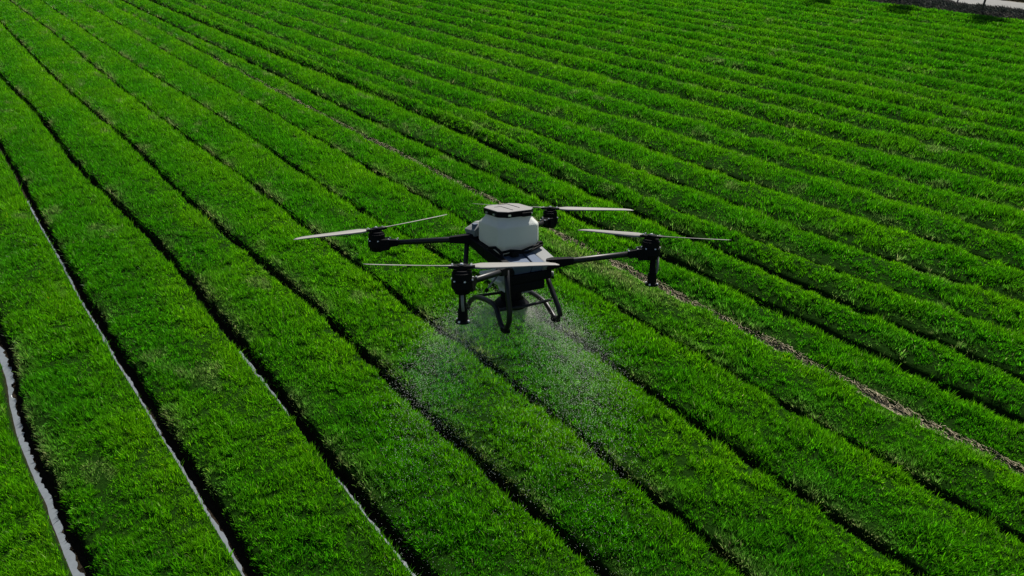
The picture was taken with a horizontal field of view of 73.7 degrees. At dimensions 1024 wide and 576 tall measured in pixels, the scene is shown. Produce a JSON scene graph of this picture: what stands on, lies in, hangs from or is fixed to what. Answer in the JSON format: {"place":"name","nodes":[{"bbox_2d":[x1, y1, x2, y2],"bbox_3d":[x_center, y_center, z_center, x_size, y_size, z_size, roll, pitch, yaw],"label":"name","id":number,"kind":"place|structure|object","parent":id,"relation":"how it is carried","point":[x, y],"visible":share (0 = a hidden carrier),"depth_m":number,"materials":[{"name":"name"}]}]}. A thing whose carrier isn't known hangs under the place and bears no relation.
{"place":"outdoors","nodes":[
{"label":"outdoors","id":0,"kind":"place"},
{"bbox_2d":[293,203,725,333],"bbox_3d":[0.010,-0.159,5.230,2.878,0.876,2.325,-10,20,-30],"label":"spraying drone","id":1,"kind":"object","parent":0,"point":[504,242],"visible":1,"depth_m":5.16,"materials":[{"name":"plastic"}]},
{"bbox_2d":[353,284,667,574],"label":"spray","id":2,"kind":"object","parent":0,"point":[531,310],"visible":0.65,"depth_m":5.42,"materials":[{"name":"white liquid"}]},
{"bbox_2d":[0,0,1023,575],"bbox_3d":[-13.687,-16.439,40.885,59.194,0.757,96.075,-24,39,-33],"label":"ground","id":3,"kind":"structure","parent":0,"point":[454,436],"depth_m":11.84,"materials":[{"name":"green plant"}]},
{"bbox_2d":[0,347,84,575],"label":"water","id":4,"kind":"structure","parent":3,"relation":"on","point":[69,555],"depth_m":9.60,"materials":[{"name":"water"}]},
{"bbox_2d":[27,201,244,575],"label":"water","id":5,"kind":"structure","parent":3,"relation":"on","point":[224,539],"depth_m":9.94,"materials":[{"name":"water"}]},
{"bbox_2d":[239,351,415,575],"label":"water","id":6,"kind":"structure","parent":3,"relation":"on","point":[273,393],"depth_m":9.22,"materials":[{"name":"water"}]},
{"bbox_2d":[205,54,1023,474],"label":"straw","id":7,"kind":"object","parent":3,"relation":"on","point":[875,398],"visible":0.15,"depth_m":11.68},
{"bbox_2d":[952,0,1023,9],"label":"road","id":8,"kind":"structure","parent":0,"point":[1012,4],"depth_m":42.66,"materials":[{"name":"grey concrete"}]},
{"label":"dirt bank","id":9,"kind":"structure","parent":0,"visible":0},
{"bbox_2d":[867,0,1023,19],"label":"hedge","id":10,"kind":"object","parent":9,"relation":"on","point":[998,11],"visible":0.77,"depth_m":39.88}
]}

